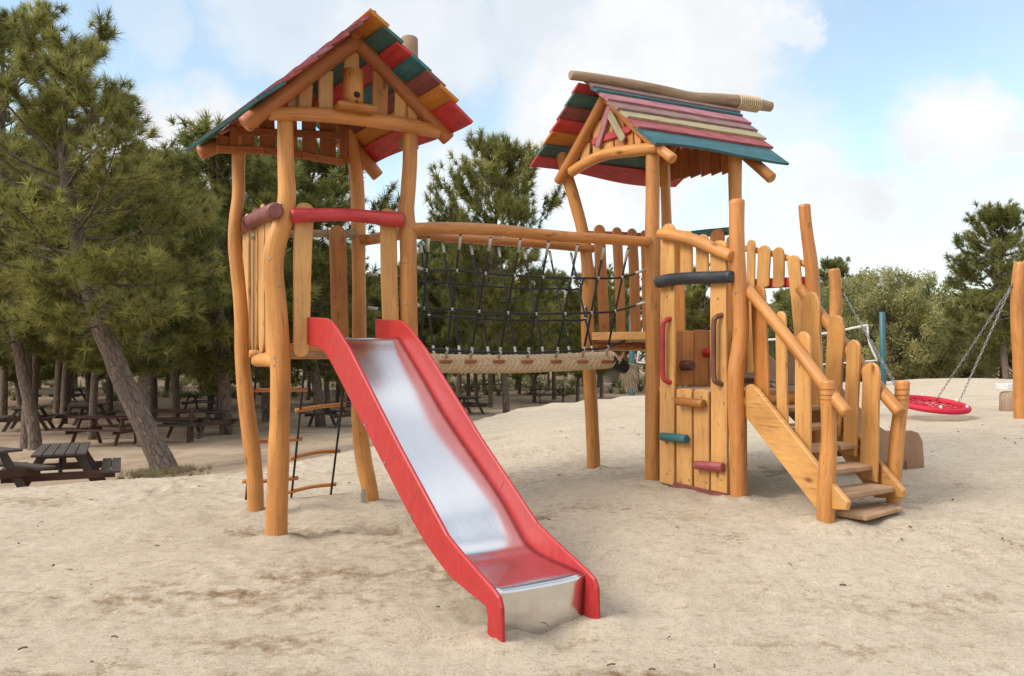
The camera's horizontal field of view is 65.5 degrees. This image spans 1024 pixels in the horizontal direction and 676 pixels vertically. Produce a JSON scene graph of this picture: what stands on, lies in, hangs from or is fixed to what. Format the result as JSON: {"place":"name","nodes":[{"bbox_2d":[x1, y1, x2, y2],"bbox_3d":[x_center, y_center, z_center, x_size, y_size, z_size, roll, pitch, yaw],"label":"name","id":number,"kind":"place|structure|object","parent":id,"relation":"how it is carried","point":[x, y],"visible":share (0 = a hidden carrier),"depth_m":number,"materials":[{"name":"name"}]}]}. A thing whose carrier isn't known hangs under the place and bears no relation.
{"place":"outdoors","nodes":[
{"label":"outdoors","id":0,"kind":"place"},
{"bbox_2d":[0,363,1023,675],"bbox_3d":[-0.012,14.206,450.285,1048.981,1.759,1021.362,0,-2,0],"label":"ground","id":1,"kind":"structure","parent":0,"point":[218,581],"depth_m":5.25,"materials":[{"name":"beige sand"}]},
{"bbox_2d":[0,360,8,415],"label":"pine tree","id":2,"kind":"object","parent":1,"relation":"on","point":[3,394],"depth_m":29.83,"materials":[{"name":"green plant"}]},
{"bbox_2d":[0,227,51,374],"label":"pine tree","id":3,"kind":"object","parent":1,"relation":"on","point":[3,362],"visible":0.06,"depth_m":24.54,"materials":[{"name":"green plant"}]},
{"bbox_2d":[0,447,55,487],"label":"picnic table","id":4,"kind":"object","parent":1,"relation":"on","point":[13,472],"visible":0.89,"depth_m":11.64,"materials":[{"name":"grey wood"}]},
{"bbox_2d":[0,405,59,431],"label":"picnic table","id":5,"kind":"object","parent":1,"relation":"on","point":[13,418],"visible":0.56,"depth_m":26.52,"materials":[{"name":"brown wood"}]},
{"bbox_2d":[8,355,56,413],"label":"pine tree","id":6,"kind":"object","parent":1,"relation":"on","point":[12,376],"visible":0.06,"depth_m":35.20,"materials":[{"name":"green plant"}]},
{"bbox_2d":[0,135,101,448],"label":"pine tree","id":7,"kind":"object","parent":1,"relation":"on","point":[6,337],"visible":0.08,"depth_m":20.76,"materials":[{"name":"green plant"}]},
{"bbox_2d":[53,347,63,413],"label":"pine tree","id":8,"kind":"object","parent":1,"relation":"on","point":[57,390],"visible":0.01,"depth_m":32.98,"materials":[{"name":"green plant"}]},
{"bbox_2d":[0,442,120,486],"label":"picnic table","id":9,"kind":"object","parent":1,"relation":"on","point":[86,462],"visible":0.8,"depth_m":12.64,"materials":[{"name":"wood"}]},
{"bbox_2d":[41,266,87,423],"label":"pine tree","id":10,"kind":"object","parent":1,"relation":"on","point":[64,389],"depth_m":29.49,"materials":[{"name":"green plant"}]},
{"bbox_2d":[51,367,77,384],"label":"pine tree","id":11,"kind":"object","parent":1,"relation":"on","point":[76,378],"depth_m":56.85,"materials":[{"name":"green plant"}]},
{"bbox_2d":[48,388,85,402],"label":"picnic table","id":12,"kind":"object","parent":1,"relation":"on","point":[75,395],"visible":0.38,"depth_m":43.55,"materials":[{"name":"brown wood"}]},
{"bbox_2d":[22,137,112,410],"bbox_3d":[-16.265,-1.742,27.216,5.458,10.507,5.503,1,-2,-35],"label":"pine tree","id":13,"kind":"object","parent":1,"relation":"on","point":[35,371],"depth_m":27.04,"materials":[{"name":"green plant"}]},
{"bbox_2d":[68,368,71,403],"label":"pine tree","id":14,"kind":"object","parent":1,"relation":"on","point":[69,393],"depth_m":42.36,"materials":[{"name":"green plant"}]},
{"bbox_2d":[71,372,73,392],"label":"pine tree","id":15,"kind":"object","parent":1,"relation":"on","point":[72,385],"depth_m":52.03,"materials":[{"name":"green plant"}]},
{"bbox_2d":[0,0,149,450],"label":"tall pine","id":16,"kind":"object","parent":1,"relation":"on","point":[30,411],"visible":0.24,"depth_m":20.33,"materials":[{"name":"green plant"}]},
{"bbox_2d":[53,403,120,427],"bbox_3d":[-15.213,2.798,28.433,1.718,0.836,1.850,0,-2,-8],"label":"picnic table","id":17,"kind":"object","parent":1,"relation":"on","point":[83,407],"visible":0.71,"depth_m":28.07,"materials":[{"name":"brown wood"}]},
{"bbox_2d":[39,349,137,402],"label":"pine tree","id":18,"kind":"object","parent":1,"relation":"on","point":[87,380],"visible":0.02,"depth_m":39.79,"materials":[{"name":"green plant"}]},
{"bbox_2d":[44,185,140,439],"bbox_3d":[-12.511,-0.866,23.928,4.347,8.368,4.383,0,-2,-7],"label":"pine tree","id":19,"kind":"object","parent":1,"relation":"on","point":[94,384],"visible":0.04,"depth_m":23.75,"materials":[{"name":"green plant"}]},
{"bbox_2d":[55,415,133,446],"bbox_3d":[-11.152,2.580,21.936,1.850,0.836,1.718,0,-2,6],"label":"picnic table","id":20,"kind":"object","parent":1,"relation":"on","point":[95,428],"visible":0.69,"depth_m":21.60,"materials":[{"name":"brown wood"}]},
{"bbox_2d":[106,207,120,410],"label":"pine tree","id":21,"kind":"object","parent":1,"relation":"on","point":[109,395],"depth_m":37.00,"materials":[{"name":"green plant"}]},
{"bbox_2d":[0,0,231,475],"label":"leaning pine","id":22,"kind":"object","parent":1,"relation":"on","point":[115,105],"visible":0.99,"depth_m":14.57,"materials":[{"name":"green plant"}]},
{"bbox_2d":[27,134,232,446],"bbox_3d":[-9.397,-1.061,20.682,4.418,8.546,5.122,-1,-2,29],"label":"pine tree","id":23,"kind":"object","parent":1,"relation":"on","point":[147,349],"visible":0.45,"depth_m":20.48,"materials":[{"name":"green plant"}]},
{"bbox_2d":[126,280,185,416],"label":"pine tree","id":24,"kind":"object","parent":1,"relation":"on","point":[152,394],"depth_m":31.59,"materials":[{"name":"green plant"}]},
{"bbox_2d":[130,359,188,395],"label":"pine tree","id":25,"kind":"object","parent":1,"relation":"on","point":[167,380],"visible":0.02,"depth_m":49.09,"materials":[{"name":"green plant"}]},
{"bbox_2d":[115,461,212,478],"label":"dry grass","id":26,"kind":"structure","parent":1,"relation":"on","point":[148,473],"depth_m":14.59,"materials":[{"name":"plant"}]},
{"bbox_2d":[130,408,197,443],"bbox_3d":[-9.809,2.479,22.464,1.700,0.980,0.430,0,-2,-8],"label":"park bench","id":27,"kind":"object","parent":1,"relation":"on","point":[190,429],"visible":0.54,"depth_m":22.65,"materials":[{"name":"brown wood"}]},
{"bbox_2d":[156,339,182,414],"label":"pine tree","id":28,"kind":"object","parent":1,"relation":"on","point":[157,392],"depth_m":34.17,"materials":[{"name":"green plant"}]},
{"bbox_2d":[125,165,224,416],"bbox_3d":[-12.099,-1.469,28.661,5.186,9.983,5.228,0,-2,17],"label":"pine tree","id":29,"kind":"object","parent":1,"relation":"on","point":[175,390],"visible":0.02,"depth_m":28.46,"materials":[{"name":"green plant"}]},
{"bbox_2d":[155,409,239,438],"bbox_3d":[-9.593,2.639,24.436,1.850,0.836,1.718,-1,-2,24],"label":"picnic table","id":30,"kind":"object","parent":1,"relation":"on","point":[201,423],"visible":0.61,"depth_m":24.16,"materials":[{"name":"brown wood"}]},
{"bbox_2d":[189,347,212,409],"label":"pine tree","id":31,"kind":"object","parent":1,"relation":"on","point":[209,400],"depth_m":37.07,"materials":[{"name":"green plant"}]},
{"bbox_2d":[180,394,231,409],"bbox_3d":[-14.283,3.043,36.929,1.850,0.836,1.718,0,-2,6],"label":"picnic table","id":32,"kind":"object","parent":1,"relation":"on","point":[212,403],"visible":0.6,"depth_m":36.62,"materials":[{"name":"brown wood"}]},
{"bbox_2d":[167,234,260,417],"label":"pine tree","id":33,"kind":"object","parent":1,"relation":"on","point":[208,387],"visible":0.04,"depth_m":31.78,"materials":[{"name":"green plant"}]},
{"bbox_2d":[133,106,322,434],"bbox_3d":[-9.097,-1.785,24.637,5.514,10.576,6.795,1,-2,-35],"label":"pine tree","id":34,"kind":"object","parent":1,"relation":"on","point":[220,365],"visible":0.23,"depth_m":24.27,"materials":[{"name":"green plant"}]},
{"bbox_2d":[177,154,325,421],"bbox_3d":[-9.839,-2.033,29.999,5.859,11.334,6.792,1,-2,-25],"label":"pine tree","id":35,"kind":"object","parent":1,"relation":"on","point":[265,403],"visible":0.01,"depth_m":29.80,"materials":[{"name":"green plant"}]},
{"bbox_2d":[209,127,400,426],"bbox_3d":[-7.488,-2.054,28.068,7.337,11.232,7.230,0,-2,-13],"label":"pine tree","id":36,"kind":"object","parent":1,"relation":"on","point":[328,189],"visible":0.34,"depth_m":27.14,"materials":[{"name":"green plant"}]},
{"bbox_2d":[292,281,326,399],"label":"pine tree","id":37,"kind":"object","parent":1,"relation":"on","point":[309,389],"depth_m":46.75,"materials":[{"name":"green plant"}]},
{"bbox_2d":[298,403,350,427],"bbox_3d":[-6.206,2.722,27.935,1.850,0.836,1.718,-1,-2,30],"label":"picnic table","id":38,"kind":"object","parent":1,"relation":"on","point":[331,413],"visible":0.45,"depth_m":27.68,"materials":[{"name":"brown wood"}]},
{"bbox_2d":[185,8,472,535],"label":"playground tower","id":39,"kind":"structure","parent":1,"relation":"on","point":[367,90],"depth_m":6.75,"materials":[{"name":"wood"}]},
{"bbox_2d":[242,359,345,499],"bbox_3d":[-2.127,0.950,7.822,0.947,1.510,0.638,1,-2,-26],"label":"rope ladder","id":40,"kind":"object","parent":39,"relation":"hanging from","point":[300,409],"visible":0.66,"depth_m":7.88,"materials":[{"name":"brown wood"}]},
{"bbox_2d":[307,317,599,642],"bbox_3d":[-0.598,0.734,5.342,0.639,1.872,2.994,1,-2,-33],"label":"slide","id":41,"kind":"object","parent":39,"relation":"attached to","point":[503,555],"visible":0.98,"depth_m":4.96,"materials":[{"name":"red paint"}]},
{"bbox_2d":[359,222,650,392],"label":"rope bridge","id":42,"kind":"structure","parent":39,"relation":"attached to","point":[459,233],"depth_m":7.84,"materials":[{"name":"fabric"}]},
{"bbox_2d":[290,241,368,408],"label":"pine tree","id":43,"kind":"object","parent":1,"relation":"on","point":[326,393],"visible":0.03,"depth_m":36.55,"materials":[{"name":"green plant"}]},
{"bbox_2d":[320,295,351,402],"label":"pine tree","id":44,"kind":"object","parent":1,"relation":"on","point":[337,393],"visible":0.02,"depth_m":41.05,"materials":[{"name":"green plant"}]},
{"bbox_2d":[329,256,376,400],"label":"pine tree","id":45,"kind":"object","parent":1,"relation":"on","point":[367,265],"visible":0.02,"depth_m":45.02,"materials":[{"name":"green plant"}]},
{"bbox_2d":[348,293,400,337],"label":"pine tree","id":46,"kind":"object","parent":1,"relation":"on","point":[375,302],"visible":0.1,"depth_m":38.60,"materials":[{"name":"green plant"}]},
{"bbox_2d":[372,270,420,330],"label":"pine tree","id":47,"kind":"object","parent":1,"relation":"on","point":[380,286],"visible":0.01,"depth_m":45.08,"materials":[{"name":"green plant"}]},
{"bbox_2d":[397,251,442,339],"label":"pine tree","id":48,"kind":"object","parent":1,"relation":"on","point":[419,299],"visible":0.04,"depth_m":40.32,"materials":[{"name":"green plant"}]},
{"bbox_2d":[397,239,466,353],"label":"pine tree","id":49,"kind":"object","parent":1,"relation":"on","point":[436,327],"visible":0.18,"depth_m":38.82,"materials":[{"name":"green plant"}]},
{"bbox_2d":[423,331,471,379],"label":"pine tree","id":50,"kind":"object","parent":1,"relation":"on","point":[445,375],"visible":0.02,"depth_m":42.68,"materials":[{"name":"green plant"}]},
{"bbox_2d":[417,241,506,401],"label":"pine tree","id":51,"kind":"object","parent":1,"relation":"on","point":[433,300],"visible":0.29,"depth_m":36.05,"materials":[{"name":"green plant"}]},
{"bbox_2d":[466,373,470,395],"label":"pine tree","id":52,"kind":"object","parent":1,"relation":"on","point":[468,390],"depth_m":49.03,"materials":[{"name":"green plant"}]},
{"bbox_2d":[456,395,491,413],"bbox_3d":[-2.055,2.905,33.932,1.718,0.836,1.850,1,-2,-30],"label":"picnic table","id":53,"kind":"object","parent":1,"relation":"on","point":[467,404],"visible":0.62,"depth_m":33.56,"materials":[{"name":"brown wood"}]},
{"bbox_2d":[456,326,492,400],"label":"pine tree","id":54,"kind":"object","parent":1,"relation":"on","point":[475,387],"depth_m":44.74,"materials":[{"name":"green plant"}]},
{"bbox_2d":[482,336,493,391],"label":"pine tree","id":55,"kind":"object","parent":1,"relation":"on","point":[483,380],"depth_m":54.96,"materials":[{"name":"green plant"}]},
{"bbox_2d":[464,256,519,407],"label":"pine tree","id":56,"kind":"object","parent":1,"relation":"on","point":[490,388],"visible":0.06,"depth_m":38.14,"materials":[{"name":"green plant"}]},
{"bbox_2d":[422,124,566,412],"bbox_3d":[-0.886,-2.720,33.078,6.197,12.912,6.106,0,-2,-14],"label":"pine tree","id":57,"kind":"object","parent":1,"relation":"on","point":[504,152],"visible":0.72,"depth_m":32.24,"materials":[{"name":"green plant"}]},
{"bbox_2d":[8,374,993,401],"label":"undergrowth","id":58,"kind":"object","parent":1,"relation":"on","point":[186,381],"visible":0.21,"depth_m":55.46,"materials":[{"name":"green plant"}]},
{"bbox_2d":[10,284,1012,383],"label":"wood","id":59,"kind":"object","parent":1,"relation":"on","point":[641,365],"depth_m":79.06,"materials":[{"name":"green wood"}]},
{"bbox_2d":[17,418,1021,669],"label":"ground litter","id":60,"kind":"object","parent":1,"relation":"on","point":[625,508],"visible":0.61,"depth_m":5.28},
{"bbox_2d":[507,289,539,393],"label":"pine tree","id":61,"kind":"object","parent":1,"relation":"on","point":[513,376],"visible":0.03,"depth_m":51.18,"materials":[{"name":"green plant"}]},
{"bbox_2d":[515,285,563,402],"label":"pine tree","id":62,"kind":"object","parent":1,"relation":"on","point":[543,299],"visible":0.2,"depth_m":43.28,"materials":[{"name":"green plant"}]},
{"bbox_2d":[546,290,553,390],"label":"pine tree","id":63,"kind":"object","parent":1,"relation":"on","point":[548,382],"depth_m":54.70,"materials":[{"name":"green plant"}]},
{"bbox_2d":[534,389,568,403],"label":"picnic table","id":64,"kind":"object","parent":1,"relation":"on","point":[562,395],"visible":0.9,"depth_m":42.57,"materials":[{"name":"brown wood"}]},
{"bbox_2d":[532,267,572,399],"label":"pine tree","id":65,"kind":"object","parent":1,"relation":"on","point":[562,283],"visible":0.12,"depth_m":44.94,"materials":[{"name":"green plant"}]},
{"bbox_2d":[548,290,609,401],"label":"pine tree","id":66,"kind":"object","parent":1,"relation":"on","point":[561,374],"visible":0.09,"depth_m":40.59,"materials":[{"name":"green plant"}]},
{"bbox_2d":[560,262,639,376],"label":"pine tree","id":67,"kind":"object","parent":1,"relation":"on","point":[572,328],"visible":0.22,"depth_m":35.65,"materials":[{"name":"green plant"}]},
{"bbox_2d":[577,293,628,397],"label":"pine tree","id":68,"kind":"object","parent":1,"relation":"on","point":[610,299],"visible":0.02,"depth_m":47.24,"materials":[{"name":"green plant"}]},
{"bbox_2d":[582,352,639,383],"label":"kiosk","id":69,"kind":"object","parent":1,"relation":"on","point":[609,376],"visible":0.06,"depth_m":71.93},
{"bbox_2d":[609,272,645,391],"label":"pine tree","id":70,"kind":"object","parent":1,"relation":"on","point":[626,285],"visible":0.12,"depth_m":54.17,"materials":[{"name":"green plant"}]},
{"bbox_2d":[530,70,788,480],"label":"playground tower","id":71,"kind":"structure","parent":1,"relation":"on","point":[655,139],"depth_m":8.66,"materials":[{"name":"wood"}]},
{"bbox_2d":[685,263,709,330],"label":"pine tree","id":72,"kind":"object","parent":1,"relation":"on","point":[696,320],"visible":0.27,"depth_m":47.30,"materials":[{"name":"green plant"}]},
{"bbox_2d":[685,290,709,329],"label":"pine tree","id":73,"kind":"object","parent":1,"relation":"on","point":[702,309],"visible":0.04,"depth_m":54.88,"materials":[{"name":"green plant"}]},
{"bbox_2d":[654,199,822,496],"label":"climbing wall","id":74,"kind":"structure","parent":1,"relation":"on","point":[702,430],"depth_m":7.33,"materials":[{"name":"wood"}]},
{"bbox_2d":[629,312,885,395],"bbox_3d":[8.008,0.792,25.988,8.378,3.286,0.190,0,-2,0],"label":"volleyball net","id":75,"kind":"object","parent":1,"relation":"on","point":[882,338],"visible":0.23,"depth_m":25.96,"materials":[{"name":"teal metal"}]},
{"bbox_2d":[767,288,789,358],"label":"pine tree","id":76,"kind":"object","parent":1,"relation":"on","point":[777,297],"visible":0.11,"depth_m":52.65,"materials":[{"name":"green plant"}]},
{"bbox_2d":[769,295,793,347],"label":"pine tree","id":77,"kind":"object","parent":1,"relation":"on","point":[783,306],"visible":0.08,"depth_m":49.21,"materials":[{"name":"green plant"}]},
{"bbox_2d":[768,282,829,359],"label":"leafy tree","id":78,"kind":"object","parent":1,"relation":"on","point":[776,311],"visible":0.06,"depth_m":50.44,"materials":[{"name":"green plant"}]},
{"bbox_2d":[745,282,909,523],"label":"wooden stairs","id":79,"kind":"structure","parent":1,"relation":"on","point":[826,407],"depth_m":6.42,"materials":[{"name":"orange wood"}]},
{"bbox_2d":[744,348,923,468],"bbox_3d":[3.306,0.731,8.226,1.880,1.400,0.630,1,-2,-23],"label":"slide","id":80,"kind":"object","parent":1,"relation":"on","point":[913,457],"visible":0.16,"depth_m":8.19,"materials":[{"name":"metal"}]},
{"bbox_2d":[819,255,861,293],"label":"pine tree","id":81,"kind":"object","parent":1,"relation":"on","point":[835,262],"visible":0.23,"depth_m":54.81,"materials":[{"name":"green plant"}]},
{"bbox_2d":[821,307,863,367],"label":"pine tree","id":82,"kind":"object","parent":1,"relation":"on","point":[823,328],"depth_m":45.80,"materials":[{"name":"green plant"}]},
{"bbox_2d":[793,273,911,381],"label":"leafy tree","id":83,"kind":"object","parent":1,"relation":"on","point":[845,286],"visible":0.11,"depth_m":46.12,"materials":[{"name":"green plant"}]},
{"bbox_2d":[858,265,892,342],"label":"leafy tree","id":84,"kind":"object","parent":1,"relation":"on","point":[876,275],"depth_m":53.50,"materials":[{"name":"green plant"}]},
{"bbox_2d":[842,264,954,380],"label":"leafy tree","id":85,"kind":"object","parent":1,"relation":"on","point":[900,300],"visible":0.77,"depth_m":42.09,"materials":[{"name":"green plant"}]},
{"bbox_2d":[890,276,932,378],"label":"leafy tree","id":86,"kind":"object","parent":1,"relation":"on","point":[913,377],"depth_m":51.76,"materials":[{"name":"green plant"}]},
{"bbox_2d":[828,261,1023,418],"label":"nest swing","id":87,"kind":"object","parent":1,"relation":"on","point":[957,407],"visible":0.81,"depth_m":13.49,"materials":[{"name":"red wicker"}]},
{"bbox_2d":[890,267,991,378],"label":"leafy tree","id":88,"kind":"object","parent":1,"relation":"on","point":[952,356],"visible":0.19,"depth_m":44.80,"materials":[{"name":"green plant"}]},
{"bbox_2d":[930,196,1023,378],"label":"pine tree","id":89,"kind":"object","parent":1,"relation":"on","point":[1001,242],"visible":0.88,"depth_m":32.98,"materials":[{"name":"green plant"}]},
{"bbox_2d":[944,287,1011,377],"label":"leafy tree","id":90,"kind":"object","parent":1,"relation":"on","point":[988,366],"visible":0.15,"depth_m":47.88,"materials":[{"name":"green plant"}]},
{"bbox_2d":[975,288,1003,377],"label":"pine tree","id":91,"kind":"object","parent":1,"relation":"on","point":[982,289],"visible":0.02,"depth_m":50.49,"materials":[{"name":"green plant"}]},
{"bbox_2d":[987,291,1011,378],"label":"pine tree","id":92,"kind":"object","parent":1,"relation":"on","point":[1009,364],"visible":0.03,"depth_m":52.68,"materials":[{"name":"green plant"}]},
{"bbox_2d":[988,266,1012,358],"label":"pine tree","id":93,"kind":"object","parent":1,"relation":"on","point":[1007,307],"visible":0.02,"depth_m":49.10,"materials":[{"name":"green plant"}]},
{"bbox_2d":[995,383,1012,410],"bbox_3d":[9.954,1.173,15.079,1.622,0.666,0.429,0,-2,-11],"label":"balance bench","id":94,"kind":"object","parent":1,"relation":"on","point":[1005,400],"visible":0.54,"depth_m":14.88,"materials":[{"name":"beige wood"}]},
{"bbox_2d":[0,0,1023,361],"label":"sky","id":95,"kind":"structure","parent":0,"point":[889,119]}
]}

